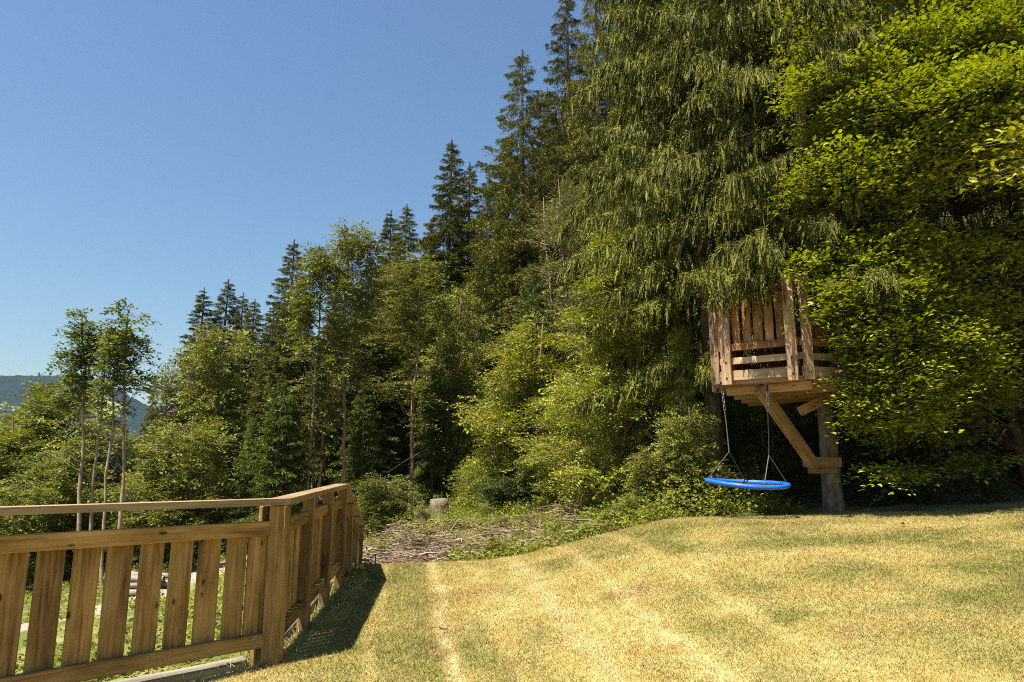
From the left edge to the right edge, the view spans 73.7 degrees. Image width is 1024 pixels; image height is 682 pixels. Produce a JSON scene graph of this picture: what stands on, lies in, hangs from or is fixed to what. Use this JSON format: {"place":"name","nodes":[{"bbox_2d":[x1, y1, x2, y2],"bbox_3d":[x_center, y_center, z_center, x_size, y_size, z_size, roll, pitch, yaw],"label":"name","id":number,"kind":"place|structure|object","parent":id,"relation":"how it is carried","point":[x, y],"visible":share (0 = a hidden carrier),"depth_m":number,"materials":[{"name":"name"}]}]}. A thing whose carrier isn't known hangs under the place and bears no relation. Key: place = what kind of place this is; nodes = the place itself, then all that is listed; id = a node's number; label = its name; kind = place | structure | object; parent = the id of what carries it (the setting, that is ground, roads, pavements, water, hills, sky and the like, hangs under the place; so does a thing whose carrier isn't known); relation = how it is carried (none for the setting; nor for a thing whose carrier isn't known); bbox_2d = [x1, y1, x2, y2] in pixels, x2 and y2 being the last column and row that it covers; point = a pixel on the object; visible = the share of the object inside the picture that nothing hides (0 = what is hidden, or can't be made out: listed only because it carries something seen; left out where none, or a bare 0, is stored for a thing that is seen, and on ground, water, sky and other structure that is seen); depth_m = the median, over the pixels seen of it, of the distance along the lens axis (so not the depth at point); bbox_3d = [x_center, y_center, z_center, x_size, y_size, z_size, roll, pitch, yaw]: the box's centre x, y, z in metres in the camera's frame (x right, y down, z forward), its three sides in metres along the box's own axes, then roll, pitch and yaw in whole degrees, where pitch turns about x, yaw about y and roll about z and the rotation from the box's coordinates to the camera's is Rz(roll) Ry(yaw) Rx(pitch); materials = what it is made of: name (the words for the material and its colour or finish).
{"place":"outdoors","nodes":[
{"label":"outdoors","id":0,"kind":"place"},
{"bbox_2d":[0,375,167,489],"bbox_3d":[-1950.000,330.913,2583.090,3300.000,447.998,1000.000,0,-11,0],"label":"hill","id":1,"kind":"structure","parent":0,"point":[10,386],"depth_m":2592.37,"materials":[{"name":"blue"}]},
{"bbox_2d":[20,556,246,631],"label":"path","id":2,"kind":"structure","parent":0,"point":[24,626],"depth_m":13.67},
{"bbox_2d":[0,0,891,413],"label":"sky","id":3,"kind":"structure","parent":0,"point":[155,154],"materials":[{"name":"blue"}]},
{"bbox_2d":[16,406,1023,681],"bbox_3d":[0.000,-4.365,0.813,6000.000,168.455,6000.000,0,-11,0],"label":"ground","id":4,"kind":"structure","parent":0,"point":[960,500],"depth_m":10.62,"materials":[{"name":"green plant"}]},
{"bbox_2d":[0,474,72,587],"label":"leafy tree","id":5,"kind":"object","parent":4,"relation":"on","point":[19,527],"visible":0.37,"depth_m":18.38,"materials":[{"name":"green plant"}]},
{"bbox_2d":[0,409,101,576],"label":"leafy tree","id":6,"kind":"object","parent":4,"relation":"on","point":[7,445],"visible":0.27,"depth_m":21.59,"materials":[{"name":"green plant"}]},
{"bbox_2d":[0,391,108,576],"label":"leafy tree","id":7,"kind":"object","parent":4,"relation":"on","point":[9,423],"visible":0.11,"depth_m":23.32,"materials":[{"name":"green plant"}]},
{"bbox_2d":[0,372,114,576],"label":"leafy tree","id":8,"kind":"object","parent":4,"relation":"on","point":[41,387],"visible":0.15,"depth_m":24.27,"materials":[{"name":"green plant"}]},
{"bbox_2d":[0,435,116,582],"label":"leafy tree","id":9,"kind":"object","parent":4,"relation":"on","point":[59,473],"visible":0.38,"depth_m":20.25,"materials":[{"name":"green plant"}]},
{"bbox_2d":[20,308,118,530],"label":"birch tree","id":10,"kind":"object","parent":4,"relation":"on","point":[83,361],"visible":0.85,"depth_m":16.94,"materials":[{"name":"green plant"}]},
{"bbox_2d":[6,406,159,569],"bbox_3d":[-14.487,5.036,23.496,5.591,5.833,4.252,8,-13,-36],"label":"leafy tree","id":11,"kind":"object","parent":4,"relation":"on","point":[114,451],"visible":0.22,"depth_m":23.53,"materials":[{"name":"green plant"}]},
{"bbox_2d":[85,340,139,590],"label":"birch tree","id":12,"kind":"object","parent":4,"relation":"on","point":[113,407],"visible":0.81,"depth_m":16.34,"materials":[{"name":"green plant"}]},
{"bbox_2d":[85,297,172,528],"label":"birch tree","id":13,"kind":"object","parent":4,"relation":"on","point":[117,337],"visible":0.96,"depth_m":16.47,"materials":[{"name":"green plant"}]},
{"bbox_2d":[102,431,166,545],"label":"leafy tree","id":14,"kind":"object","parent":4,"relation":"on","point":[137,454],"visible":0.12,"depth_m":26.32,"materials":[{"name":"green plant"}]},
{"bbox_2d":[124,381,160,558],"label":"spruce tree","id":15,"kind":"object","parent":4,"relation":"on","point":[151,414],"visible":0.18,"depth_m":41.74,"materials":[{"name":"green plant"}]},
{"bbox_2d":[93,450,208,562],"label":"leafy tree","id":16,"kind":"object","parent":4,"relation":"on","point":[127,521],"visible":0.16,"depth_m":21.01,"materials":[{"name":"green plant"}]},
{"bbox_2d":[132,386,176,556],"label":"spruce tree","id":17,"kind":"object","parent":4,"relation":"on","point":[162,409],"visible":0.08,"depth_m":37.62,"materials":[{"name":"green plant"}]},
{"bbox_2d":[82,416,252,557],"bbox_3d":[-9.763,4.469,20.712,3.886,4.461,5.535,-3,-11,16],"label":"leafy tree","id":18,"kind":"object","parent":4,"relation":"on","point":[193,516],"visible":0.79,"depth_m":20.16,"materials":[{"name":"green plant"}]},
{"bbox_2d":[136,350,227,519],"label":"leafy tree","id":19,"kind":"object","parent":4,"relation":"on","point":[163,396],"visible":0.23,"depth_m":28.46,"materials":[{"name":"green plant"}]},
{"bbox_2d":[0,484,364,681],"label":"wooden fence","id":20,"kind":"object","parent":4,"relation":"on","point":[297,563],"visible":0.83,"depth_m":4.43,"materials":[{"name":"brown wood"}]},
{"bbox_2d":[160,288,231,519],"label":"spruce tree","id":21,"kind":"object","parent":4,"relation":"on","point":[203,305],"visible":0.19,"depth_m":40.55,"materials":[{"name":"green plant"}]},
{"bbox_2d":[162,318,265,523],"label":"leafy tree","id":22,"kind":"object","parent":4,"relation":"on","point":[212,363],"visible":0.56,"depth_m":26.73,"materials":[{"name":"green plant"}]},
{"bbox_2d":[201,279,242,541],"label":"spruce tree","id":23,"kind":"object","parent":4,"relation":"on","point":[227,316],"visible":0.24,"depth_m":43.88,"materials":[{"name":"green plant"}]},
{"bbox_2d":[204,292,254,497],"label":"spruce tree","id":24,"kind":"object","parent":4,"relation":"on","point":[241,315],"visible":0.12,"depth_m":43.70,"materials":[{"name":"green plant"}]},
{"bbox_2d":[205,300,267,543],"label":"spruce tree","id":25,"kind":"object","parent":4,"relation":"on","point":[254,327],"visible":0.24,"depth_m":42.09,"materials":[{"name":"green plant"}]},
{"bbox_2d":[213,416,268,550],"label":"spruce tree","id":26,"kind":"object","parent":4,"relation":"on","point":[243,493],"visible":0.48,"depth_m":22.43,"materials":[{"name":"green plant"}]},
{"bbox_2d":[223,303,283,520],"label":"spruce tree","id":27,"kind":"object","parent":4,"relation":"on","point":[264,340],"visible":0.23,"depth_m":31.07,"materials":[{"name":"green plant"}]},
{"bbox_2d":[221,376,316,548],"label":"spruce tree","id":28,"kind":"object","parent":4,"relation":"on","point":[280,423],"visible":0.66,"depth_m":20.57,"materials":[{"name":"green plant"}]},
{"bbox_2d":[237,298,306,521],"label":"spruce tree","id":29,"kind":"object","parent":4,"relation":"on","point":[284,367],"visible":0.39,"depth_m":27.07,"materials":[{"name":"green plant"}]},
{"bbox_2d":[239,239,317,457],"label":"spruce tree","id":30,"kind":"object","parent":4,"relation":"on","point":[293,267],"visible":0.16,"depth_m":45.22,"materials":[{"name":"green plant"}]},
{"bbox_2d":[252,285,322,503],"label":"spruce tree","id":31,"kind":"object","parent":4,"relation":"on","point":[305,366],"visible":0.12,"depth_m":29.20,"materials":[{"name":"green plant"}]},
{"bbox_2d":[279,388,308,512],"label":"spruce tree","id":32,"kind":"object","parent":4,"relation":"on","point":[299,459],"visible":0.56,"depth_m":21.25,"materials":[{"name":"green plant"}]},
{"bbox_2d":[263,241,360,506],"bbox_3d":[-6.403,1.512,22.042,2.972,9.650,2.813,4,-11,-23],"label":"ash tree","id":33,"kind":"object","parent":4,"relation":"on","point":[318,262],"visible":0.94,"depth_m":22.30,"materials":[{"name":"green plant"}]},
{"bbox_2d":[293,335,337,505],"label":"spruce tree","id":34,"kind":"object","parent":4,"relation":"on","point":[317,437],"visible":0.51,"depth_m":22.35,"materials":[{"name":"green plant"}]},
{"bbox_2d":[289,367,358,509],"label":"spruce tree","id":35,"kind":"object","parent":4,"relation":"on","point":[331,480],"visible":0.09,"depth_m":26.28,"materials":[{"name":"green plant"}]},
{"bbox_2d":[290,289,367,511],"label":"spruce tree","id":36,"kind":"object","parent":4,"relation":"on","point":[330,471],"visible":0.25,"depth_m":26.51,"materials":[{"name":"green plant"}]},
{"bbox_2d":[303,217,390,483],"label":"ash tree","id":37,"kind":"object","parent":4,"relation":"on","point":[362,248],"visible":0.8,"depth_m":23.65,"materials":[{"name":"green plant"}]},
{"bbox_2d":[326,377,396,521],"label":"spruce tree","id":38,"kind":"object","parent":4,"relation":"on","point":[368,453],"visible":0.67,"depth_m":24.61,"materials":[{"name":"green plant"}]},
{"bbox_2d":[331,258,409,512],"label":"spruce tree","id":39,"kind":"object","parent":4,"relation":"on","point":[360,352],"visible":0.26,"depth_m":28.91,"materials":[{"name":"green plant"}]},
{"bbox_2d":[361,212,403,420],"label":"spruce tree","id":40,"kind":"object","parent":4,"relation":"on","point":[386,225],"visible":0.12,"depth_m":52.11,"materials":[{"name":"green plant"}]},
{"bbox_2d":[350,255,426,513],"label":"spruce tree","id":41,"kind":"object","parent":4,"relation":"on","point":[395,360],"visible":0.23,"depth_m":31.03,"materials":[{"name":"green plant"}]},
{"bbox_2d":[348,472,428,536],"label":"shrub","id":42,"kind":"object","parent":4,"relation":"on","point":[389,512],"visible":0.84,"depth_m":19.27,"materials":[{"name":"green plant"}]},
{"bbox_2d":[361,205,427,419],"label":"spruce tree","id":43,"kind":"object","parent":4,"relation":"on","point":[411,243],"visible":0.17,"depth_m":49.76,"materials":[{"name":"green plant"}]},
{"bbox_2d":[356,246,458,510],"bbox_3d":[-4.141,1.344,26.936,4.071,10.692,3.725,4,-11,-20],"label":"leafy tree","id":44,"kind":"object","parent":4,"relation":"on","point":[421,277],"visible":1,"depth_m":27.24,"materials":[{"name":"green plant"}]},
{"bbox_2d":[388,332,426,506],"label":"spruce tree","id":45,"kind":"object","parent":4,"relation":"on","point":[410,367],"visible":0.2,"depth_m":33.61,"materials":[{"name":"green plant"}]},
{"bbox_2d":[15,472,813,681],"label":"ground cover","id":46,"kind":"object","parent":4,"relation":"on","point":[734,506],"visible":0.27,"depth_m":10.68,"materials":[{"name":"green plant"}]},
{"bbox_2d":[394,272,466,499],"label":"spruce tree","id":47,"kind":"object","parent":4,"relation":"on","point":[425,329],"visible":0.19,"depth_m":33.93,"materials":[{"name":"green plant"}]},
{"bbox_2d":[399,363,464,510],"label":"spruce tree","id":48,"kind":"object","parent":4,"relation":"on","point":[431,454],"visible":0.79,"depth_m":28.48,"materials":[{"name":"green plant"}]},
{"bbox_2d":[430,498,449,520],"bbox_3d":[-2.184,5.082,20.429,0.715,0.715,0.691,6,-12,-29],"label":"tree stump","id":49,"kind":"object","parent":4,"relation":"on","point":[439,502],"visible":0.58,"depth_m":20.24,"materials":[{"name":"brown wood"}]},
{"bbox_2d":[400,140,482,488],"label":"spruce tree","id":50,"kind":"object","parent":4,"relation":"on","point":[453,267],"visible":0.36,"depth_m":47.60,"materials":[{"name":"green plant"}]},
{"bbox_2d":[401,283,500,499],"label":"leafy tree","id":51,"kind":"object","parent":4,"relation":"on","point":[456,382],"visible":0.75,"depth_m":29.92,"materials":[{"name":"green plant"}]},
{"bbox_2d":[443,161,485,488],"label":"spruce tree","id":52,"kind":"object","parent":4,"relation":"on","point":[470,185],"visible":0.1,"depth_m":52.64,"materials":[{"name":"green plant"}]},
{"bbox_2d":[449,457,488,507],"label":"shrub","id":53,"kind":"object","parent":4,"relation":"on","point":[465,477],"visible":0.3,"depth_m":24.34,"materials":[{"name":"green plant"}]},
{"bbox_2d":[450,170,516,448],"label":"spruce tree","id":54,"kind":"object","parent":4,"relation":"on","point":[488,209],"visible":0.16,"depth_m":41.20,"materials":[{"name":"green plant"}]},
{"bbox_2d":[465,296,508,481],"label":"spruce tree","id":55,"kind":"object","parent":4,"relation":"on","point":[491,367],"visible":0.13,"depth_m":36.82,"materials":[{"name":"green plant"}]},
{"bbox_2d":[443,377,538,509],"bbox_3d":[-0.479,3.647,23.406,3.248,4.665,4.078,-5,-12,26],"label":"shrub","id":56,"kind":"object","parent":4,"relation":"on","point":[477,469],"visible":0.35,"depth_m":22.87,"materials":[{"name":"green plant"}]},
{"bbox_2d":[456,136,528,360],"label":"spruce tree","id":57,"kind":"object","parent":4,"relation":"on","point":[507,215],"visible":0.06,"depth_m":46.10,"materials":[{"name":"green plant"}]},
{"bbox_2d":[362,496,623,564],"bbox_3d":[-0.320,3.969,14.075,6.719,1.554,8.710,0,-11,0],"label":"brushwood","id":58,"kind":"object","parent":4,"relation":"on","point":[431,553],"visible":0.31,"depth_m":14.69,"materials":[{"name":"wood"}]},
{"bbox_2d":[469,473,535,514],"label":"shrub","id":59,"kind":"object","parent":4,"relation":"on","point":[498,495],"visible":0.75,"depth_m":20.25,"materials":[{"name":"green plant"}]},
{"bbox_2d":[492,234,532,452],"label":"spruce tree","id":60,"kind":"object","parent":4,"relation":"on","point":[523,262],"visible":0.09,"depth_m":36.36,"materials":[{"name":"green plant"}]},
{"bbox_2d":[444,50,591,480],"bbox_3d":[0.438,-4.842,37.376,10.656,24.812,9.705,-9,-14,41],"label":"spruce tree","id":61,"kind":"object","parent":4,"relation":"on","point":[517,166],"visible":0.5,"depth_m":37.21,"materials":[{"name":"green plant"}]},
{"bbox_2d":[446,312,590,503],"bbox_3d":[0.688,2.175,22.229,5.403,6.862,4.530,4,-11,-21],"label":"shrub","id":62,"kind":"object","parent":4,"relation":"on","point":[540,364],"visible":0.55,"depth_m":21.99,"materials":[{"name":"green plant"}]},
{"bbox_2d":[482,263,570,504],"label":"spruce tree","id":63,"kind":"object","parent":4,"relation":"on","point":[528,301],"visible":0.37,"depth_m":24.35,"materials":[{"name":"green plant"}]},
{"bbox_2d":[505,447,556,506],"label":"shrub","id":64,"kind":"object","parent":4,"relation":"on","point":[525,477],"visible":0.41,"depth_m":20.31,"materials":[{"name":"green plant"}]},
{"bbox_2d":[490,0,607,444],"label":"spruce tree","id":65,"kind":"object","parent":4,"relation":"on","point":[540,181],"visible":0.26,"depth_m":32.89,"materials":[{"name":"green plant"}]},
{"bbox_2d":[504,379,602,504],"bbox_3d":[1.706,2.793,19.140,3.691,3.835,3.094,6,-12,-31],"label":"shrub","id":66,"kind":"object","parent":4,"relation":"on","point":[552,423],"visible":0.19,"depth_m":18.86,"materials":[{"name":"green plant"}]},
{"bbox_2d":[530,454,578,507],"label":"shrub","id":67,"kind":"object","parent":4,"relation":"on","point":[550,497],"visible":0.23,"depth_m":18.45,"materials":[{"name":"green plant"}]},
{"bbox_2d":[507,166,617,427],"bbox_3d":[1.912,-0.546,24.666,3.807,11.545,4.551,10,-15,-43],"label":"willow tree","id":68,"kind":"object","parent":4,"relation":"on","point":[575,197],"visible":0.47,"depth_m":24.65,"materials":[{"name":"green plant"}]},
{"bbox_2d":[547,439,612,513],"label":"shrub","id":69,"kind":"object","parent":4,"relation":"on","point":[584,501],"visible":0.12,"depth_m":15.46,"materials":[{"name":"green plant"}]},
{"bbox_2d":[540,0,625,433],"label":"spruce tree","id":70,"kind":"object","parent":4,"relation":"on","point":[585,119],"visible":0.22,"depth_m":28.79,"materials":[{"name":"green plant"}]},
{"bbox_2d":[514,358,668,497],"bbox_3d":[2.376,2.207,16.148,3.344,3.843,4.199,-10,-14,42],"label":"shrub","id":71,"kind":"object","parent":4,"relation":"on","point":[566,447],"visible":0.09,"depth_m":15.78,"materials":[{"name":"green plant"}]},
{"bbox_2d":[528,203,686,511],"bbox_3d":[2.009,0.291,13.936,3.158,6.534,3.439,9,-14,-39],"label":"leafy tree","id":72,"kind":"object","parent":4,"relation":"on","point":[592,314],"visible":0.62,"depth_m":13.52,"materials":[{"name":"green plant"}]},
{"bbox_2d":[593,456,646,518],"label":"shrub","id":73,"kind":"object","parent":4,"relation":"on","point":[618,494],"visible":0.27,"depth_m":12.85,"materials":[{"name":"green plant"}]},
{"bbox_2d":[579,51,663,451],"bbox_3d":[4.145,-3.393,22.939,3.962,15.501,4.057,0,-11,1],"label":"spruce tree","id":74,"kind":"object","parent":4,"relation":"on","point":[620,202],"visible":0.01,"depth_m":23.20,"materials":[{"name":"green plant"}]},
{"bbox_2d":[577,388,701,504],"bbox_3d":[2.769,2.355,14.451,2.997,2.743,2.387,-3,-11,14],"label":"shrub","id":75,"kind":"object","parent":4,"relation":"on","point":[610,432],"visible":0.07,"depth_m":14.14,"materials":[{"name":"green plant"}]},
{"bbox_2d":[566,0,740,418],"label":"spruce tree","id":76,"kind":"object","parent":4,"relation":"on","point":[588,173],"visible":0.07,"depth_m":19.05,"materials":[{"name":"green plant"}]},
{"bbox_2d":[614,444,700,520],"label":"shrub","id":77,"kind":"object","parent":4,"relation":"on","point":[641,469],"visible":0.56,"depth_m":11.79,"materials":[{"name":"green plant"}]},
{"bbox_2d":[621,304,728,490],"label":"leafy tree","id":78,"kind":"object","parent":4,"relation":"on","point":[656,354],"visible":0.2,"depth_m":13.55,"materials":[{"name":"green plant"}]},
{"bbox_2d":[657,324,713,502],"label":"leafy tree","id":79,"kind":"object","parent":4,"relation":"on","point":[679,341],"visible":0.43,"depth_m":12.54,"materials":[{"name":"green plant"}]},
{"bbox_2d":[648,402,746,516],"bbox_3d":[3.165,2.126,11.672,1.652,2.197,1.517,5,-11,-23],"label":"shrub","id":80,"kind":"object","parent":4,"relation":"on","point":[678,455],"visible":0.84,"depth_m":11.59,"materials":[{"name":"green plant"}]},
{"bbox_2d":[544,0,857,509],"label":"spruce tree","id":81,"kind":"object","parent":4,"relation":"on","point":[669,267],"visible":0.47,"depth_m":13.10,"materials":[{"name":"green plant"}]},
{"bbox_2d":[688,393,767,492],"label":"shrub","id":82,"kind":"object","parent":4,"relation":"on","point":[735,433],"visible":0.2,"depth_m":13.93,"materials":[{"name":"green plant"}]},
{"bbox_2d":[601,0,905,511],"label":"spruce tree","id":83,"kind":"object","parent":4,"relation":"on","point":[770,246],"visible":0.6,"depth_m":10.70,"materials":[{"name":"green plant"}]},
{"bbox_2d":[708,273,888,473],"bbox_3d":[4.644,0.682,10.895,2.797,2.811,3.248,-3,-11,17],"label":"treehouse","id":84,"kind":"object","parent":83,"relation":"attached to","point":[744,383],"visible":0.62,"depth_m":9.95,"materials":[{"name":"brown wood"}]},
{"bbox_2d":[705,383,790,489],"bbox_3d":[3.321,1.344,9.770,1.151,1.524,1.150,0,-11,0],"label":"nest swing","id":85,"kind":"object","parent":84,"relation":"hanging from","point":[764,484],"visible":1,"depth_m":9.60,"materials":[{"name":"plastic"}]},
{"bbox_2d":[721,394,813,497],"bbox_3d":[4.917,2.097,13.829,2.055,2.361,2.580,6,-12,-30],"label":"shrub","id":86,"kind":"object","parent":4,"relation":"on","point":[759,472],"visible":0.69,"depth_m":13.50,"materials":[{"name":"green plant"}]},
{"bbox_2d":[663,0,906,470],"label":"spruce tree","id":87,"kind":"object","parent":4,"relation":"on","point":[694,306],"visible":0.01,"depth_m":16.75,"materials":[{"name":"green plant"}]},
{"bbox_2d":[756,405,851,490],"bbox_3d":[5.918,2.210,14.042,2.439,1.858,2.180,-9,-14,41],"label":"shrub","id":88,"kind":"object","parent":4,"relation":"on","point":[810,436],"visible":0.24,"depth_m":13.69,"materials":[{"name":"green plant"}]},
{"bbox_2d":[799,424,901,503],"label":"shrub","id":89,"kind":"object","parent":4,"relation":"on","point":[845,451],"visible":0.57,"depth_m":11.54,"materials":[{"name":"green plant"}]},
{"bbox_2d":[854,473,906,506],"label":"shrub","id":90,"kind":"object","parent":4,"relation":"on","point":[873,490],"visible":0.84,"depth_m":10.71,"materials":[{"name":"green plant"}]},
{"bbox_2d":[745,0,1023,510],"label":"beech tree","id":91,"kind":"object","parent":4,"relation":"on","point":[929,114],"visible":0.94,"depth_m":9.38,"materials":[{"name":"green plant"}]},
{"bbox_2d":[769,0,1018,443],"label":"spruce tree","id":92,"kind":"object","parent":4,"relation":"on","point":[974,218],"visible":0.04,"depth_m":15.53,"materials":[{"name":"green plant"}]},
{"bbox_2d":[815,398,982,493],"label":"leafy tree","id":93,"kind":"object","parent":4,"relation":"on","point":[901,450],"visible":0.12,"depth_m":11.42,"materials":[{"name":"green plant"}]},
{"bbox_2d":[908,476,955,505],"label":"shrub","id":94,"kind":"object","parent":4,"relation":"on","point":[928,496],"visible":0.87,"depth_m":10.28,"materials":[{"name":"green plant"}]},
{"bbox_2d":[840,404,1023,491],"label":"leafy tree","id":95,"kind":"object","parent":4,"relation":"on","point":[961,487],"visible":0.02,"depth_m":11.43,"materials":[{"name":"green plant"}]},
{"bbox_2d":[885,0,1023,355],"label":"spruce tree","id":96,"kind":"object","parent":4,"relation":"on","point":[986,212],"visible":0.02,"depth_m":15.34,"materials":[{"name":"green plant"}]},
{"bbox_2d":[912,328,1023,488],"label":"leafy tree","id":97,"kind":"object","parent":4,"relation":"on","point":[1009,475],"visible":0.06,"depth_m":11.19,"materials":[{"name":"green plant"}]},
{"bbox_2d":[959,115,1023,204],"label":"beech tree","id":98,"kind":"object","parent":4,"relation":"on","point":[1010,135],"visible":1,"depth_m":6.30,"materials":[{"name":"green plant"}]},
{"bbox_2d":[962,466,1020,503],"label":"shrub","id":99,"kind":"object","parent":4,"relation":"on","point":[991,491],"visible":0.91,"depth_m":9.99,"materials":[{"name":"green plant"}]},
{"bbox_2d":[988,326,1023,477],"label":"leafy tree","id":100,"kind":"object","parent":4,"relation":"on","point":[1022,426],"visible":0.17,"depth_m":10.77,"materials":[{"name":"green plant"}]},
{"bbox_2d":[161,506,1023,681],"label":"grass","id":101,"kind":"structure","parent":0,"point":[845,521],"depth_m":5.70,"materials":[{"name":"yellow plant"}]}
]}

